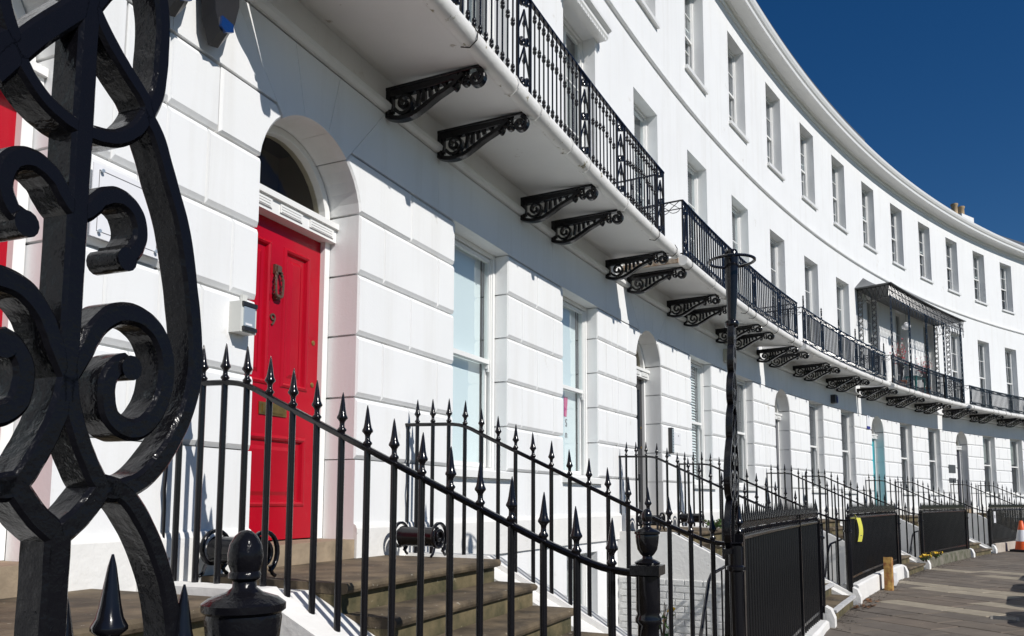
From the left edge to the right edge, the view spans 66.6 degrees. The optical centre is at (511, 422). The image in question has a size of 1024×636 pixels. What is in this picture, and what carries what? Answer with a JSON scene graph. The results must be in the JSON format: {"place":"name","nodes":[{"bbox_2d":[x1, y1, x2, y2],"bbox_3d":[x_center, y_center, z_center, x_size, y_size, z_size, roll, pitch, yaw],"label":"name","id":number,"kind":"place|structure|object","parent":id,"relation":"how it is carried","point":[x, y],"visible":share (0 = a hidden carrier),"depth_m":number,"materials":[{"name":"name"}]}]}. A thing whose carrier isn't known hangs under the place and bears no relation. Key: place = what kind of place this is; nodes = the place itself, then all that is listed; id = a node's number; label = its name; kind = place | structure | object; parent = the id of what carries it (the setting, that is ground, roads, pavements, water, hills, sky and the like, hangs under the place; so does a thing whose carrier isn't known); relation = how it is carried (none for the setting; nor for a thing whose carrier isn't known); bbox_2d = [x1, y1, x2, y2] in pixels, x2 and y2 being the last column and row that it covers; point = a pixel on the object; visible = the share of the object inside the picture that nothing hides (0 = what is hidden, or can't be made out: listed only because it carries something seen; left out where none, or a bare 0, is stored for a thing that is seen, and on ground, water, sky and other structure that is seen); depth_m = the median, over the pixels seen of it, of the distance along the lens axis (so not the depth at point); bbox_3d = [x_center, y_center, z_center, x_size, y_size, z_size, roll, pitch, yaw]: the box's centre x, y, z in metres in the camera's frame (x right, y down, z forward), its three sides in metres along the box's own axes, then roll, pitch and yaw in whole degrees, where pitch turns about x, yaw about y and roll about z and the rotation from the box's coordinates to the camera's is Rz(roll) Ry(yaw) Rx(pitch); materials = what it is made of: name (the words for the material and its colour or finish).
{"place":"outdoors","nodes":[
{"label":"outdoors","id":0,"kind":"place"},
{"bbox_2d":[756,0,1023,242],"label":"sky","id":1,"kind":"structure","parent":0,"point":[935,88],"materials":[{"name":"blue"}]},
{"bbox_2d":[824,551,1023,635],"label":"pavement","id":2,"kind":"structure","parent":0,"point":[910,604],"depth_m":10.80,"materials":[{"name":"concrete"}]},
{"bbox_2d":[708,249,755,635],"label":"lamp standard","id":3,"kind":"object","parent":2,"relation":"on","point":[731,460],"visible":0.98,"depth_m":5.02,"materials":[{"name":"black metal"}]},
{"bbox_2d":[853,598,878,607],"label":"dry leaves","id":4,"kind":"object","parent":2,"relation":"on","point":[868,599],"visible":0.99,"depth_m":10.57,"materials":[{"name":"brown plant"}]},
{"bbox_2d":[883,557,893,590],"bbox_3d":[6.065,2.433,12.558,0.136,0.530,0.187,-4,-7,33],"label":"wooden post","id":5,"kind":"object","parent":2,"relation":"on","point":[888,574],"visible":1,"depth_m":12.49,"materials":[{"name":"brown wood"}]},
{"bbox_2d":[893,567,898,586],"bbox_3d":[6.346,2.577,12.987,0.174,0.330,0.156,3,-6,-22],"label":"plastic bag","id":6,"kind":"object","parent":2,"relation":"on","point":[896,580],"visible":0.37,"depth_m":12.92,"materials":[{"name":"grey"}]},
{"bbox_2d":[836,552,1002,629],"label":"wall grit","id":7,"kind":"structure","parent":2,"relation":"on","point":[901,585],"depth_m":12.97,"materials":[{"name":"gravel"}]},
{"bbox_2d":[990,616,1019,621],"bbox_3d":[6.005,2.405,9.503,0.300,0.039,0.355,-3,-7,31],"label":"drain cover","id":8,"kind":"object","parent":2,"relation":"on","point":[1005,618],"visible":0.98,"depth_m":9.46,"materials":[{"name":"metal"}]},
{"bbox_2d":[1010,521,1023,551],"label":"traffic cone","id":9,"kind":"object","parent":2,"relation":"on","point":[1019,545],"visible":1,"depth_m":22.09,"materials":[{"name":"orange plastic"}]},
{"label":"basement floor","id":10,"kind":"structure","parent":0,"visible":0},
{"bbox_2d":[0,0,172,598],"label":"terraced house","id":11,"kind":"structure","parent":10,"relation":"on","point":[96,543],"depth_m":3.60,"materials":[{"name":"white paint"}]},
{"bbox_2d":[0,90,16,326],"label":"door","id":12,"kind":"structure","parent":11,"relation":"in","point":[8,113],"depth_m":3.53,"materials":[{"name":"red paint"}]},
{"bbox_2d":[89,162,157,258],"bbox_3d":[-1.849,-1.002,3.741,0.062,0.345,0.400,-2,-6,23],"label":"wall plaque","id":13,"kind":"object","parent":11,"relation":"attached to","point":[102,176],"depth_m":3.67,"materials":[{"name":"white"}]},
{"bbox_2d":[168,0,191,16],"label":"wall floodlight","id":14,"kind":"object","parent":11,"relation":"attached to","point":[176,7],"depth_m":3.97,"materials":[{"name":"black plastic"}]},
{"bbox_2d":[0,589,211,635],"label":"entrance steps","id":15,"kind":"structure","parent":10,"relation":"on","point":[84,605],"depth_m":2.85,"materials":[{"name":"stone"}]},
{"bbox_2d":[0,0,201,635],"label":"railing","id":16,"kind":"object","parent":15,"relation":"attached to","point":[58,381],"visible":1,"depth_m":0.80,"materials":[{"name":"black metal"}]},
{"bbox_2d":[66,554,192,635],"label":"spear rail","id":17,"kind":"object","parent":15,"relation":"on","point":[109,620],"visible":0.83,"depth_m":0.80,"materials":[{"name":"black metal"}]},
{"bbox_2d":[200,530,285,635],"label":"urn newel","id":18,"kind":"object","parent":15,"relation":"on","point":[244,605],"visible":1,"depth_m":0.97,"materials":[{"name":"black metal"}]},
{"bbox_2d":[136,552,633,635],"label":"entrance steps","id":19,"kind":"structure","parent":10,"relation":"on","point":[298,619],"depth_m":4.26,"materials":[{"name":"stone"}]},
{"bbox_2d":[198,529,279,577],"bbox_3d":[-1.406,0.676,4.017,0.344,0.244,0.223,-2,-6,23],"label":"boot scraper","id":20,"kind":"object","parent":19,"relation":"on","point":[226,540],"visible":0.52,"depth_m":4.00,"materials":[{"name":"black metal"}]},
{"bbox_2d":[161,343,664,635],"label":"stair railing","id":21,"kind":"object","parent":19,"relation":"on","point":[647,570],"visible":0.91,"depth_m":3.39,"materials":[{"name":"black metal"}]},
{"bbox_2d":[396,521,446,557],"bbox_3d":[-0.661,0.834,5.573,0.344,0.244,0.223,-2,-6,25],"label":"boot scraper","id":22,"kind":"object","parent":19,"relation":"on","point":[435,536],"visible":0.91,"depth_m":5.54,"materials":[{"name":"black metal"}]},
{"bbox_2d":[405,398,745,635],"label":"stair railing","id":23,"kind":"object","parent":19,"relation":"on","point":[735,567],"visible":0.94,"depth_m":5.33,"materials":[{"name":"black metal"}]},
{"bbox_2d":[659,602,675,635],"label":"weed stalk","id":24,"kind":"object","parent":19,"relation":"attached to","point":[664,623],"visible":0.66,"depth_m":5.36,"materials":[{"name":"green plant"}]},
{"bbox_2d":[149,0,679,626],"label":"terraced house","id":25,"kind":"structure","parent":10,"relation":"on","point":[395,210],"depth_m":5.91,"materials":[{"name":"white paint"}]},
{"bbox_2d":[202,0,238,47],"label":"wall floodlight","id":26,"kind":"object","parent":25,"relation":"attached to","point":[219,17],"depth_m":4.21,"materials":[{"name":"black plastic"}]},
{"bbox_2d":[228,294,257,335],"bbox_3d":[-1.514,-0.617,4.410,0.105,0.235,0.124,-2,-6,23],"label":"key box","id":27,"kind":"object","parent":25,"relation":"attached to","point":[242,315],"visible":1,"depth_m":4.37,"materials":[{"name":"grey plastic"}]},
{"bbox_2d":[248,214,320,539],"bbox_3d":[-1.570,-0.288,5.129,0.089,2.107,0.898,-2,-6,24],"label":"door","id":28,"kind":"structure","parent":25,"relation":"in","point":[288,260],"depth_m":5.22,"materials":[{"name":"red paint"}]},
{"bbox_2d":[464,0,493,49],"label":"window","id":29,"kind":"structure","parent":25,"relation":"in","point":[465,1],"depth_m":8.08,"materials":[{"name":"white paint"}]},
{"bbox_2d":[448,233,512,478],"bbox_3d":[-0.625,-0.615,7.395,0.910,2.290,1.244,-3,-6,26],"label":"window","id":30,"kind":"structure","parent":25,"relation":"in","point":[473,374],"depth_m":7.61,"materials":[{"name":"white glass"}]},
{"bbox_2d":[563,16,582,147],"bbox_3d":[0.388,-3.727,9.920,0.700,2.810,1.196,-3,-6,28],"label":"window","id":31,"kind":"structure","parent":25,"relation":"in","point":[572,41],"depth_m":10.21,"materials":[{"name":"white paint"}]},
{"bbox_2d":[567,553,586,607],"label":"window","id":32,"kind":"structure","parent":25,"relation":"in","point":[583,567],"depth_m":9.52,"materials":[{"name":"white paint"}]},
{"bbox_2d":[559,296,604,483],"bbox_3d":[0.487,-0.399,9.528,0.910,2.290,1.244,-3,-6,28],"label":"window","id":33,"kind":"structure","parent":25,"relation":"in","point":[574,374],"depth_m":9.78,"materials":[{"name":"white paint"}]},
{"bbox_2d":[614,0,802,530],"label":"terraced house","id":34,"kind":"structure","parent":10,"relation":"on","point":[685,106],"depth_m":13.25,"materials":[{"name":"white paint"}]},
{"bbox_2d":[634,379,642,509],"bbox_3d":[1.747,0.360,11.521,0.059,2.107,0.898,-3,-7,31],"label":"door","id":35,"kind":"structure","parent":34,"relation":"in","point":[639,383],"depth_m":11.82,"materials":[{"name":"black paint"}]},
{"bbox_2d":[633,102,647,218],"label":"window","id":36,"kind":"structure","parent":34,"relation":"in","point":[640,120],"depth_m":12.33,"materials":[{"name":"white paint"}]},
{"bbox_2d":[637,0,659,28],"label":"window","id":37,"kind":"structure","parent":34,"relation":"in","point":[642,3],"depth_m":12.10,"materials":[{"name":"white paint"}]},
{"bbox_2d":[668,427,673,453],"bbox_3d":[2.462,0.285,12.041,0.067,0.400,0.100,-3,-7,31],"label":"bell panel","id":38,"kind":"object","parent":34,"relation":"attached to","point":[670,440],"visible":1,"depth_m":12.01,"materials":[{"name":"grey metal"}]},
{"bbox_2d":[674,432,680,444],"bbox_3d":[2.620,0.262,12.357,0.007,0.190,0.288,-3,-7,32],"label":"paper notice","id":39,"kind":"object","parent":34,"relation":"attached to","point":[677,438],"visible":0.99,"depth_m":12.35,"materials":[{"name":"white paper"}]},
{"bbox_2d":[687,162,698,259],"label":"window","id":40,"kind":"structure","parent":34,"relation":"in","point":[692,173],"depth_m":14.35,"materials":[{"name":"white paint"}]},
{"bbox_2d":[684,0,708,94],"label":"window","id":41,"kind":"structure","parent":34,"relation":"in","point":[688,4],"depth_m":14.64,"materials":[{"name":"white paint"}]},
{"bbox_2d":[689,360,717,488],"bbox_3d":[2.953,0.021,13.659,0.910,2.290,1.244,-4,-7,33],"label":"window","id":42,"kind":"structure","parent":34,"relation":"in","point":[698,438],"depth_m":13.96,"materials":[{"name":"white paint"}]},
{"bbox_2d":[723,349,726,362],"bbox_3d":[4.071,-1.237,14.638,0.130,0.245,0.280,-4,-7,34],"label":"alarm box","id":43,"kind":"object","parent":34,"relation":"attached to","point":[725,355],"visible":0.29,"depth_m":14.54,"materials":[{"name":"beige plastic"}]},
{"bbox_2d":[732,205,741,298],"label":"window","id":44,"kind":"structure","parent":34,"relation":"in","point":[735,212],"depth_m":16.33,"materials":[{"name":"white paint"}]},
{"bbox_2d":[728,48,748,143],"bbox_3d":[4.309,-6.922,16.375,0.950,2.045,1.196,-4,-7,35],"label":"window","id":45,"kind":"structure","parent":34,"relation":"in","point":[731,58],"depth_m":16.63,"materials":[{"name":"white paint"}]},
{"bbox_2d":[736,378,759,490],"bbox_3d":[4.304,0.224,15.650,0.910,2.290,1.244,-4,-7,35],"label":"window","id":46,"kind":"structure","parent":34,"relation":"in","point":[741,385],"depth_m":15.95,"materials":[{"name":"white paint"}]},
{"bbox_2d":[699,565,724,635],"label":"basement handrail","id":47,"kind":"object","parent":10,"relation":"on","point":[704,617],"visible":0.64,"depth_m":8.24,"materials":[{"name":"black metal"}]},
{"bbox_2d":[618,526,862,635],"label":"entrance steps","id":48,"kind":"structure","parent":10,"relation":"on","point":[841,600],"depth_m":9.70,"materials":[{"name":"stone"}]},
{"bbox_2d":[638,512,665,530],"bbox_3d":[1.842,1.320,10.370,0.344,0.244,0.223,-3,-7,30],"label":"boot scraper","id":49,"kind":"object","parent":48,"relation":"on","point":[640,524],"visible":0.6,"depth_m":10.33,"materials":[{"name":"black metal"}]},
{"bbox_2d":[680,511,704,526],"bbox_3d":[2.721,1.470,11.841,0.344,0.244,0.223,-3,-7,31],"label":"boot scraper","id":50,"kind":"object","parent":48,"relation":"on","point":[683,517],"visible":0.56,"depth_m":11.81,"materials":[{"name":"black metal"}]},
{"bbox_2d":[702,519,721,528],"bbox_3d":[2.780,1.399,10.691,0.343,0.166,0.479,-2,-6,20],"label":"weed clump","id":51,"kind":"object","parent":48,"relation":"on","point":[718,524],"visible":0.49,"depth_m":10.61,"materials":[{"name":"green plant"}]},
{"bbox_2d":[619,442,825,612],"bbox_3d":[2.506,1.296,9.620,2.535,2.188,0.120,-3,-7,30],"label":"stair railing","id":52,"kind":"object","parent":48,"relation":"on","point":[689,473],"visible":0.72,"depth_m":9.82,"materials":[{"name":"black metal"}]},
{"bbox_2d":[678,452,852,592],"bbox_3d":[3.707,1.500,11.632,2.535,2.188,0.120,-3,-7,33],"label":"stair railing","id":53,"kind":"object","parent":48,"relation":"on","point":[847,530],"visible":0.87,"depth_m":11.39,"materials":[{"name":"black metal"}]},
{"bbox_2d":[735,503,829,635],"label":"area railing","id":54,"kind":"object","parent":10,"relation":"on","point":[782,579],"visible":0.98,"depth_m":6.78,"materials":[{"name":"black metal"}]},
{"bbox_2d":[754,25,890,519],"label":"terraced house","id":55,"kind":"structure","parent":10,"relation":"on","point":[811,143],"depth_m":19.31,"materials":[{"name":"white paint"}]},
{"bbox_2d":[770,237,777,317],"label":"window","id":56,"kind":"structure","parent":55,"relation":"in","point":[773,244],"depth_m":18.25,"materials":[{"name":"white paint"}]},
{"bbox_2d":[774,420,777,487],"bbox_3d":[5.790,0.968,17.487,0.059,2.107,0.898,-4,-7,37],"label":"door","id":57,"kind":"structure","parent":55,"relation":"in","point":[775,420],"depth_m":17.85,"materials":[{"name":"grey paint"}]},
{"bbox_2d":[766,96,785,180],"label":"window","id":58,"kind":"structure","parent":55,"relation":"in","point":[770,163],"depth_m":18.54,"materials":[{"name":"white paint"}]},
{"bbox_2d":[804,262,812,342],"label":"window","id":59,"kind":"structure","parent":55,"relation":"in","point":[808,287],"depth_m":20.11,"materials":[{"name":"white paint"}]},
{"bbox_2d":[800,133,817,209],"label":"window","id":60,"kind":"structure","parent":55,"relation":"in","point":[804,196],"depth_m":20.42,"materials":[{"name":"white paint"}]},
{"bbox_2d":[808,402,828,492],"bbox_3d":[7.227,0.615,19.474,0.910,2.290,1.244,-5,-7,39],"label":"window","id":61,"kind":"structure","parent":55,"relation":"in","point":[814,451],"depth_m":19.74,"materials":[{"name":"white paint"}]},
{"bbox_2d":[811,282,844,381],"bbox_3d":[8.715,-2.524,21.714,0.700,2.810,1.196,-5,-8,41],"label":"window","id":62,"kind":"structure","parent":55,"relation":"in","point":[838,286],"depth_m":21.91,"materials":[{"name":"white paint"}]},
{"bbox_2d":[830,394,837,403],"bbox_3d":[8.360,-0.599,20.221,0.135,0.220,0.180,-5,-7,40],"label":"wall lamp","id":63,"kind":"object","parent":55,"relation":"attached to","point":[834,398],"visible":1,"depth_m":20.17,"materials":[{"name":"black plastic"}]},
{"bbox_2d":[832,164,848,233],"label":"window","id":64,"kind":"structure","parent":55,"relation":"in","point":[834,169],"depth_m":22.23,"materials":[{"name":"white paint"}]},
{"bbox_2d":[840,411,859,493],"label":"window","id":65,"kind":"structure","parent":55,"relation":"in","point":[845,429],"depth_m":21.54,"materials":[{"name":"grey glass"}]},
{"bbox_2d":[825,539,841,583],"bbox_3d":[5.628,3.675,13.891,0.048,3.080,2.551,-4,-7,35],"label":"basement handrail","id":66,"kind":"object","parent":10,"relation":"on","point":[830,544],"visible":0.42,"depth_m":14.42,"materials":[{"name":"black metal"}]},
{"bbox_2d":[771,518,930,585],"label":"entrance steps","id":67,"kind":"structure","parent":10,"relation":"on","point":[911,564],"depth_m":15.41,"materials":[{"name":"stone"}]},
{"bbox_2d":[766,464,901,563],"bbox_3d":[6.338,1.895,15.510,2.535,2.188,0.120,-4,-7,37],"label":"stair railing","id":68,"kind":"object","parent":67,"relation":"on","point":[835,494],"visible":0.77,"depth_m":15.63,"materials":[{"name":"black metal"}]},
{"bbox_2d":[802,468,924,560],"bbox_3d":[7.763,2.086,17.372,2.535,2.188,0.120,-4,-7,39],"label":"stair railing","id":69,"kind":"object","parent":67,"relation":"on","point":[920,521],"visible":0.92,"depth_m":17.20,"materials":[{"name":"black metal"}]},
{"bbox_2d":[919,554,931,561],"bbox_3d":[8.669,2.840,16.343,0.285,0.174,0.234,4,-7,-35],"label":"primrose clump","id":70,"kind":"object","parent":67,"relation":"on","point":[926,557],"visible":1,"depth_m":16.31,"materials":[{"name":"yellow plant"}]},
{"bbox_2d":[843,502,903,599],"bbox_3d":[5.970,3.208,12.725,0.258,3.780,4.445,-4,-7,34],"label":"area railing","id":71,"kind":"object","parent":10,"relation":"on","point":[876,545],"visible":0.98,"depth_m":12.65,"materials":[{"name":"black metal"}]},
{"bbox_2d":[854,515,862,541],"bbox_3d":[5.110,1.563,11.501,0.126,0.397,0.036,-1,-6,12],"label":"yellow tag","id":72,"kind":"object","parent":71,"relation":"hanging from","point":[860,529],"visible":0.94,"depth_m":11.49,"materials":[{"name":"yellow plastic"}]},
{"bbox_2d":[852,144,969,514],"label":"terraced house","id":73,"kind":"structure","parent":10,"relation":"on","point":[897,214],"depth_m":24.59,"materials":[{"name":"white paint"}]},
{"bbox_2d":[861,188,877,253],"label":"window","id":74,"kind":"structure","parent":73,"relation":"in","point":[864,194],"depth_m":23.97,"materials":[{"name":"white paint"}]},
{"bbox_2d":[866,299,873,375],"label":"window","id":75,"kind":"structure","parent":73,"relation":"in","point":[869,313],"depth_m":23.65,"materials":[{"name":"white paint"}]},
{"bbox_2d":[890,209,906,269],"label":"window","id":76,"kind":"structure","parent":73,"relation":"in","point":[892,214],"depth_m":25.66,"materials":[{"name":"white paint"}]},
{"bbox_2d":[890,338,908,387],"bbox_3d":[11.633,-1.745,23.348,0.642,1.603,0.445,3,-6,-27],"label":"flowering plant","id":77,"kind":"object","parent":73,"relation":"on","point":[900,347],"visible":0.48,"depth_m":23.33,"materials":[{"name":"green plant"}]},
{"bbox_2d":[895,312,903,379],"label":"window","id":78,"kind":"structure","parent":73,"relation":"in","point":[897,316],"depth_m":25.34,"materials":[{"name":"white paint"}]},
{"bbox_2d":[901,309,910,329],"bbox_3d":[12.013,-3.265,23.803,0.258,0.900,0.255,-2,-6,20],"label":"hanging lantern","id":79,"kind":"object","parent":73,"relation":"hanging from","point":[904,326],"visible":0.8,"depth_m":23.71,"materials":[{"name":"white glass"}]},
{"bbox_2d":[900,424,917,494],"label":"window","id":80,"kind":"structure","parent":73,"relation":"in","point":[903,433],"depth_m":25.00,"materials":[{"name":"white paint"}]},
{"bbox_2d":[914,356,932,394],"bbox_3d":[13.069,-1.443,24.771,0.534,1.295,0.804,-6,-8,45],"label":"flowering plant","id":81,"kind":"object","parent":73,"relation":"on","point":[924,365],"visible":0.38,"depth_m":24.68,"materials":[{"name":"green plant"}]},
{"bbox_2d":[918,227,933,283],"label":"window","id":82,"kind":"structure","parent":73,"relation":"in","point":[920,231],"depth_m":27.28,"materials":[{"name":"white paint"}]},
{"bbox_2d":[923,324,931,389],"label":"window","id":83,"kind":"structure","parent":73,"relation":"in","point":[927,333],"depth_m":26.92,"materials":[{"name":"white paint"}]},
{"bbox_2d":[927,429,945,494],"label":"window","id":84,"kind":"structure","parent":73,"relation":"in","point":[931,432],"depth_m":26.59,"materials":[{"name":"white paint"}]},
{"bbox_2d":[948,465,955,472],"bbox_3d":[15.229,1.616,26.986,0.576,0.280,0.015,5,-7,-40],"label":"door plaque","id":85,"kind":"object","parent":73,"relation":"attached to","point":[952,468],"depth_m":26.98,"materials":[{"name":"grey paint"}]},
{"bbox_2d":[909,530,919,555],"bbox_3d":[9.953,4.238,19.396,0.048,3.080,2.551,-5,-8,41],"label":"basement handrail","id":86,"kind":"object","parent":10,"relation":"on","point":[910,551],"visible":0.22,"depth_m":19.72,"materials":[{"name":"black metal"}]},
{"bbox_2d":[918,502,970,567],"bbox_3d":[10.168,3.770,18.217,0.254,3.780,4.491,-5,-7,40],"label":"area railing","id":87,"kind":"object","parent":10,"relation":"on","point":[945,530],"visible":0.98,"depth_m":18.38,"materials":[{"name":"black metal"}]},
{"bbox_2d":[930,551,942,558],"bbox_3d":[9.319,2.914,17.107,0.275,0.184,0.279,-2,-6,20],"label":"primrose clump","id":88,"kind":"object","parent":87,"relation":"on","point":[935,554],"visible":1,"depth_m":17.07,"materials":[{"name":"yellow plant"}]},
{"bbox_2d":[900,515,997,557],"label":"entrance steps","id":89,"kind":"structure","parent":10,"relation":"on","point":[977,548],"depth_m":20.98,"materials":[{"name":"stone"}]},
{"bbox_2d":[865,474,969,548],"bbox_3d":[10.822,2.450,20.925,2.535,2.188,0.120,-5,-8,43],"label":"stair railing","id":90,"kind":"object","parent":89,"relation":"on","point":[907,491],"visible":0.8,"depth_m":21.14,"materials":[{"name":"black metal"}]},
{"bbox_2d":[894,476,991,546],"bbox_3d":[12.427,2.621,22.587,2.535,2.188,0.120,-5,-8,44],"label":"stair railing","id":91,"kind":"object","parent":89,"relation":"on","point":[988,516],"visible":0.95,"depth_m":22.28,"materials":[{"name":"black metal"}]},
{"bbox_2d":[937,203,1023,517],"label":"terraced house","id":92,"kind":"structure","parent":10,"relation":"on","point":[979,280],"depth_m":29.52,"materials":[{"name":"white paint"}]},
{"bbox_2d":[945,241,961,295],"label":"window","id":93,"kind":"structure","parent":92,"relation":"in","point":[948,246],"depth_m":28.83,"materials":[{"name":"white paint"}]},
{"bbox_2d":[950,333,959,402],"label":"window","id":94,"kind":"structure","parent":92,"relation":"in","point":[955,372],"depth_m":28.48,"materials":[{"name":"white paint"}]},
{"bbox_2d":[955,450,960,501],"bbox_3d":[15.794,2.033,27.847,0.898,2.107,0.059,5,-7,-39],"label":"door","id":95,"kind":"structure","parent":92,"relation":"in","point":[957,455],"depth_m":28.08,"materials":[{"name":"grey paint"}]},
{"bbox_2d":[973,254,988,305],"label":"window","id":96,"kind":"structure","parent":92,"relation":"in","point":[975,258],"depth_m":30.31,"materials":[{"name":"white paint"}]},
{"bbox_2d":[978,342,987,408],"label":"window","id":97,"kind":"structure","parent":92,"relation":"in","point":[982,373],"depth_m":29.97,"materials":[{"name":"white paint"}]},
{"bbox_2d":[983,436,997,495],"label":"window","id":98,"kind":"structure","parent":92,"relation":"in","point":[986,449],"depth_m":29.63,"materials":[{"name":"white paint"}]},
{"bbox_2d":[1000,266,1015,314],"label":"window","id":99,"kind":"structure","parent":92,"relation":"in","point":[1002,269],"depth_m":31.71,"materials":[{"name":"white paint"}]},
{"bbox_2d":[1005,349,1014,413],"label":"window","id":100,"kind":"structure","parent":92,"relation":"in","point":[1008,357],"depth_m":31.37,"materials":[{"name":"white paint"}]},
{"bbox_2d":[1010,439,1023,495],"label":"window","id":101,"kind":"structure","parent":92,"relation":"in","point":[1013,443],"depth_m":31.02,"materials":[{"name":"white paint"}]},
{"bbox_2d":[968,513,1014,543],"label":"entrance steps","id":102,"kind":"structure","parent":10,"relation":"on","point":[975,528],"depth_m":26.01,"materials":[{"name":"stone"}]},
{"bbox_2d":[950,479,1015,520],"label":"stair railing","id":103,"kind":"object","parent":102,"relation":"on","point":[962,484],"visible":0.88,"depth_m":26.17,"materials":[{"name":"black metal"}]},
{"bbox_2d":[978,480,1023,520],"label":"stair railing","id":104,"kind":"object","parent":102,"relation":"on","point":[989,485],"visible":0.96,"depth_m":27.76,"materials":[{"name":"black metal"}]},
{"bbox_2d":[987,502,1023,551],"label":"area railing","id":105,"kind":"object","parent":10,"relation":"on","point":[1001,545],"visible":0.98,"depth_m":22.76,"materials":[{"name":"black metal"}]},
{"bbox_2d":[999,235,1023,345],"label":"terraced house","id":106,"kind":"structure","parent":10,"relation":"on","point":[1021,268],"depth_m":32.09,"materials":[{"name":"white paint"}]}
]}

